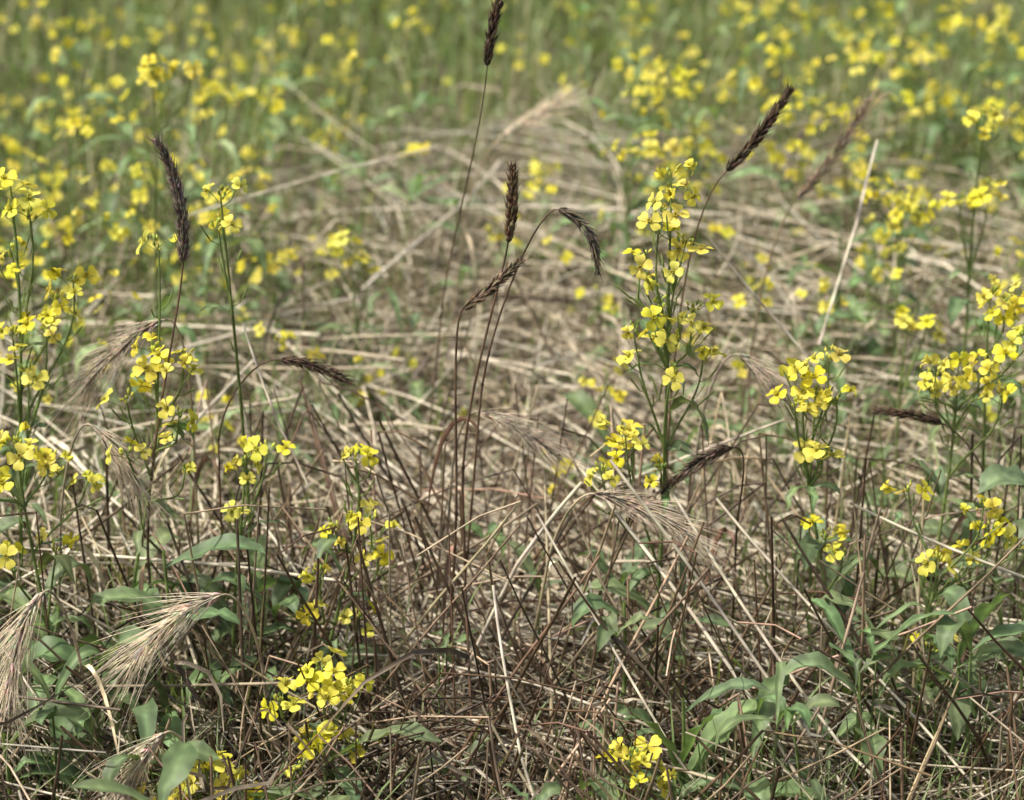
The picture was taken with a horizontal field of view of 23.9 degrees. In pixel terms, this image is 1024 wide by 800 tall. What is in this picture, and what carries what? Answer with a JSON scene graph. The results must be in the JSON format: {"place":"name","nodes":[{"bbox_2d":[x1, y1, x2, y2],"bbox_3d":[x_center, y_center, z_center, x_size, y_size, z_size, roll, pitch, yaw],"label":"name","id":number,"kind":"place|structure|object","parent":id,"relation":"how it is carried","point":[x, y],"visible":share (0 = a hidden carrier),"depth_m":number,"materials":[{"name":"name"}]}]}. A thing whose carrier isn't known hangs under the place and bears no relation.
{"place":"outdoors","nodes":[
{"label":"outdoors","id":0,"kind":"place"},
{"bbox_2d":[0,0,1023,799],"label":"ground","id":1,"kind":"structure","parent":0,"point":[542,770],"depth_m":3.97,"materials":[{"name":"brown plant"}]},
{"bbox_2d":[1,699,93,799],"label":"broadleaf weed","id":2,"kind":"object","parent":1,"relation":"on","point":[72,713],"visible":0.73,"depth_m":2.46,"materials":[{"name":"green plant"}]},
{"bbox_2d":[0,167,105,695],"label":"rapeseed plant","id":3,"kind":"object","parent":1,"relation":"on","point":[25,318],"visible":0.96,"depth_m":2.64,"materials":[{"name":"yellow plant"}]},
{"bbox_2d":[0,421,119,756],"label":"rapeseed plant","id":4,"kind":"object","parent":1,"relation":"on","point":[63,564],"visible":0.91,"depth_m":2.57,"materials":[{"name":"yellow plant"}]},
{"bbox_2d":[0,590,121,799],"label":"rye stalk","id":5,"kind":"object","parent":1,"relation":"on","point":[25,621],"visible":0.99,"depth_m":2.41,"materials":[{"name":"yellow plant"}]},
{"bbox_2d":[19,624,171,799],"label":"broadleaf weed","id":6,"kind":"object","parent":1,"relation":"on","point":[63,649],"visible":0.52,"depth_m":2.52,"materials":[{"name":"green plant"}]},
{"bbox_2d":[28,318,201,588],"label":"rye stalk","id":7,"kind":"object","parent":1,"relation":"on","point":[123,344],"visible":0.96,"depth_m":2.67,"materials":[{"name":"yellow plant"}]},
{"bbox_2d":[56,423,183,661],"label":"rye stalk","id":8,"kind":"object","parent":1,"relation":"on","point":[108,441],"visible":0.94,"depth_m":2.60,"materials":[{"name":"yellow plant"}]},
{"bbox_2d":[58,228,203,739],"bbox_3d":[-0.400,0.118,2.627,0.129,0.614,0.193,20,29,40],"label":"rapeseed plant","id":9,"kind":"object","parent":1,"relation":"on","point":[164,368],"visible":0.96,"depth_m":2.59,"materials":[{"name":"yellow plant"}]},
{"bbox_2d":[85,730,205,799],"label":"rye stalk","id":10,"kind":"object","parent":1,"relation":"on","point":[144,753],"visible":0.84,"depth_m":2.40,"materials":[{"name":"yellow plant"}]},
{"bbox_2d":[101,52,203,393],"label":"rapeseed plant","id":11,"kind":"object","parent":1,"relation":"on","point":[153,77],"visible":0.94,"depth_m":3.30,"materials":[{"name":"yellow plant"}]},
{"bbox_2d":[139,127,192,703],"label":"rye stalk","id":12,"kind":"object","parent":1,"relation":"on","point":[179,200],"visible":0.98,"depth_m":2.51,"materials":[{"name":"brown plant"}]},
{"bbox_2d":[68,592,276,792],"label":"rye stalk","id":13,"kind":"object","parent":1,"relation":"on","point":[157,633],"visible":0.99,"depth_m":2.45,"materials":[{"name":"yellow plant"}]},
{"bbox_2d":[86,532,265,710],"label":"broadleaf weed","id":14,"kind":"object","parent":1,"relation":"on","point":[226,541],"visible":0.8,"depth_m":2.57,"materials":[{"name":"green plant"}]},
{"bbox_2d":[134,751,264,799],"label":"rapeseed plant","id":15,"kind":"object","parent":1,"relation":"on","point":[217,782],"visible":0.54,"depth_m":2.41,"materials":[{"name":"yellow plant"}]},
{"bbox_2d":[165,435,314,718],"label":"rapeseed plant","id":16,"kind":"object","parent":1,"relation":"on","point":[234,513],"visible":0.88,"depth_m":2.62,"materials":[{"name":"yellow plant"}]},
{"bbox_2d":[198,176,308,713],"bbox_3d":[-0.280,0.078,2.659,0.069,0.664,0.115,-20,30,-41],"label":"rapeseed plant","id":17,"kind":"object","parent":1,"relation":"on","point":[223,218],"visible":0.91,"depth_m":2.60,"materials":[{"name":"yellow plant"}]},
{"bbox_2d":[190,355,365,662],"bbox_3d":[-0.273,0.153,2.742,0.238,0.462,0.054,11,25,26],"label":"rye stalk","id":18,"kind":"object","parent":1,"relation":"on","point":[327,370],"visible":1,"depth_m":2.63,"materials":[{"name":"brown plant"}]},
{"bbox_2d":[260,645,380,799],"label":"rapeseed plant","id":19,"kind":"object","parent":1,"relation":"on","point":[329,689],"visible":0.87,"depth_m":2.43,"materials":[{"name":"yellow plant"}]},
{"bbox_2d":[281,442,401,762],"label":"rapeseed plant","id":20,"kind":"object","parent":1,"relation":"on","point":[323,543],"visible":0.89,"depth_m":2.60,"materials":[{"name":"yellow plant"}]},
{"bbox_2d":[311,230,380,421],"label":"rapeseed plant","id":21,"kind":"object","parent":1,"relation":"on","point":[336,243],"visible":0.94,"depth_m":3.38,"materials":[{"name":"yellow plant"}]},
{"bbox_2d":[265,721,441,799],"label":"broadleaf weed","id":22,"kind":"object","parent":1,"relation":"on","point":[413,728],"visible":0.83,"depth_m":2.42,"materials":[{"name":"green plant"}]},
{"bbox_2d":[423,0,506,516],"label":"rye stalk","id":23,"kind":"object","parent":1,"relation":"on","point":[494,16],"visible":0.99,"depth_m":2.70,"materials":[{"name":"brown plant"}]},
{"bbox_2d":[442,251,527,725],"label":"rye stalk","id":24,"kind":"object","parent":1,"relation":"on","point":[482,294],"visible":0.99,"depth_m":2.57,"materials":[{"name":"brown plant"}]},
{"bbox_2d":[459,158,519,691],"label":"rye stalk","id":25,"kind":"object","parent":1,"relation":"on","point":[511,203],"visible":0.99,"depth_m":2.58,"materials":[{"name":"brown plant"}]},
{"bbox_2d":[399,407,586,667],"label":"rye stalk","id":26,"kind":"object","parent":1,"relation":"on","point":[521,429],"visible":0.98,"depth_m":2.70,"materials":[{"name":"yellow plant"}]},
{"bbox_2d":[0,0,1023,799],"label":"grass undergrowth","id":27,"kind":"object","parent":1,"relation":"on","point":[254,24],"depth_m":4.35,"materials":[{"name":"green plant"}]},
{"bbox_2d":[0,0,1023,799],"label":"lodged straw","id":28,"kind":"object","parent":1,"relation":"on","point":[594,370],"visible":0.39,"depth_m":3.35,"materials":[{"name":"yellow plant"}]},
{"bbox_2d":[0,0,1023,539],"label":"rapeseed stand","id":29,"kind":"object","parent":1,"relation":"on","point":[740,88],"visible":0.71,"depth_m":3.95,"materials":[{"name":"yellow plant"}]},
{"bbox_2d":[0,121,1023,799],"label":"green herbs","id":30,"kind":"object","parent":1,"relation":"on","point":[176,759],"visible":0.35,"depth_m":2.73,"materials":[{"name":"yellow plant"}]},
{"bbox_2d":[426,207,605,677],"bbox_3d":[0.003,0.080,2.697,0.200,0.630,0.029,5,22,11],"label":"rye stalk","id":31,"kind":"object","parent":1,"relation":"on","point":[580,223],"visible":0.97,"depth_m":2.62,"materials":[{"name":"brown plant"}]},
{"bbox_2d":[447,78,597,377],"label":"rye stalk","id":32,"kind":"object","parent":1,"relation":"on","point":[536,114],"visible":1,"depth_m":3.50,"materials":[{"name":"yellow plant"}]},
{"bbox_2d":[576,735,676,799],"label":"rapeseed plant","id":33,"kind":"object","parent":1,"relation":"on","point":[634,758],"visible":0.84,"depth_m":2.41,"materials":[{"name":"yellow plant"}]},
{"bbox_2d":[571,593,681,758],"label":"broadleaf weed","id":34,"kind":"object","parent":1,"relation":"on","point":[581,608],"visible":0.68,"depth_m":2.58,"materials":[{"name":"green plant"}]},
{"bbox_2d":[516,484,748,724],"bbox_3d":[0.127,0.247,2.649,0.280,0.358,0.069,12,25,26],"label":"rye stalk","id":35,"kind":"object","parent":1,"relation":"on","point":[631,503],"visible":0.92,"depth_m":2.57,"materials":[{"name":"yellow plant"}]},
{"bbox_2d":[588,130,693,364],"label":"rapeseed plant","id":36,"kind":"object","parent":1,"relation":"on","point":[639,204],"visible":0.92,"depth_m":3.54,"materials":[{"name":"yellow plant"}]},
{"bbox_2d":[570,158,726,727],"bbox_3d":[0.146,0.072,2.638,0.171,0.692,0.157,-6,23,-15],"label":"rapeseed plant","id":37,"kind":"object","parent":1,"relation":"on","point":[660,335],"visible":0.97,"depth_m":2.56,"materials":[{"name":"yellow plant"}]},
{"bbox_2d":[617,676,768,798],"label":"broadleaf weed","id":38,"kind":"object","parent":1,"relation":"on","point":[718,717],"visible":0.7,"depth_m":2.49,"materials":[{"name":"green plant"}]},
{"bbox_2d":[652,445,744,676],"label":"rye stalk","id":39,"kind":"object","parent":1,"relation":"on","point":[703,458],"visible":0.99,"depth_m":2.61,"materials":[{"name":"brown plant"}]},
{"bbox_2d":[663,83,798,544],"bbox_3d":[0.238,-0.021,2.814,0.156,0.732,0.061,13,25,28],"label":"rye stalk","id":40,"kind":"object","parent":1,"relation":"on","point":[758,135],"visible":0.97,"depth_m":2.69,"materials":[{"name":"brown plant"}]},
{"bbox_2d":[686,419,796,529],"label":"broadleaf weed","id":41,"kind":"object","parent":1,"relation":"on","point":[710,422],"visible":0.39,"depth_m":3.19,"materials":[{"name":"green plant"}]},
{"bbox_2d":[678,674,828,799],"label":"broadleaf weed","id":42,"kind":"object","parent":1,"relation":"on","point":[760,788],"visible":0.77,"depth_m":2.47,"materials":[{"name":"green plant"}]},
{"bbox_2d":[679,353,829,592],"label":"rye stalk","id":43,"kind":"object","parent":1,"relation":"on","point":[762,372],"visible":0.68,"depth_m":2.79,"materials":[{"name":"yellow plant"}]},
{"bbox_2d":[728,70,899,504],"bbox_3d":[0.393,-0.128,3.203,0.200,0.637,0.069,9,24,22],"label":"rye stalk","id":44,"kind":"object","parent":1,"relation":"on","point":[820,171],"visible":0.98,"depth_m":3.11,"materials":[{"name":"brown plant"}]},
{"bbox_2d":[766,344,884,717],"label":"rapeseed plant","id":45,"kind":"object","parent":1,"relation":"on","point":[805,455],"visible":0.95,"depth_m":2.61,"materials":[{"name":"yellow plant"}]},
{"bbox_2d":[787,223,930,390],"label":"broadleaf weed","id":46,"kind":"object","parent":1,"relation":"on","point":[923,236],"visible":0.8,"depth_m":3.47,"materials":[{"name":"green plant"}]},
{"bbox_2d":[785,598,955,795],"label":"broadleaf weed","id":47,"kind":"object","parent":1,"relation":"on","point":[877,742],"visible":0.88,"depth_m":2.50,"materials":[{"name":"green plant"}]},
{"bbox_2d":[844,177,948,407],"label":"rapeseed plant","id":48,"kind":"object","parent":1,"relation":"on","point":[911,205],"visible":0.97,"depth_m":3.36,"materials":[{"name":"yellow plant"}]},
{"bbox_2d":[863,305,959,528],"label":"rapeseed plant","id":49,"kind":"object","parent":1,"relation":"on","point":[911,324],"visible":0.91,"depth_m":3.11,"materials":[{"name":"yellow plant"}]},
{"bbox_2d":[866,405,990,639],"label":"rye stalk","id":50,"kind":"object","parent":1,"relation":"on","point":[914,414],"visible":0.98,"depth_m":2.70,"materials":[{"name":"brown plant"}]},
{"bbox_2d":[836,478,1023,765],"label":"rapeseed plant","id":51,"kind":"object","parent":1,"relation":"on","point":[927,566],"visible":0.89,"depth_m":2.62,"materials":[{"name":"yellow plant"}]},
{"bbox_2d":[867,324,1023,674],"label":"rapeseed plant","id":52,"kind":"object","parent":1,"relation":"on","point":[1009,349],"visible":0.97,"depth_m":2.69,"materials":[{"name":"yellow plant"}]},
{"bbox_2d":[877,593,1023,799],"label":"broadleaf weed","id":53,"kind":"object","parent":1,"relation":"on","point":[1009,644],"visible":0.81,"depth_m":2.53,"materials":[{"name":"green plant"}]},
{"bbox_2d":[908,274,1023,604],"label":"rapeseed plant","id":54,"kind":"object","parent":1,"relation":"on","point":[1009,317],"visible":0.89,"depth_m":2.77,"materials":[{"name":"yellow plant"}]},
{"bbox_2d":[939,102,1014,516],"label":"rapeseed plant","id":55,"kind":"object","parent":1,"relation":"on","point":[974,200],"visible":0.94,"depth_m":3.14,"materials":[{"name":"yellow plant"}]},
{"bbox_2d":[978,464,1023,546],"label":"broadleaf weed","id":56,"kind":"object","parent":1,"relation":"on","point":[991,476],"visible":0.98,"depth_m":2.65,"materials":[{"name":"green plant"}]}
]}

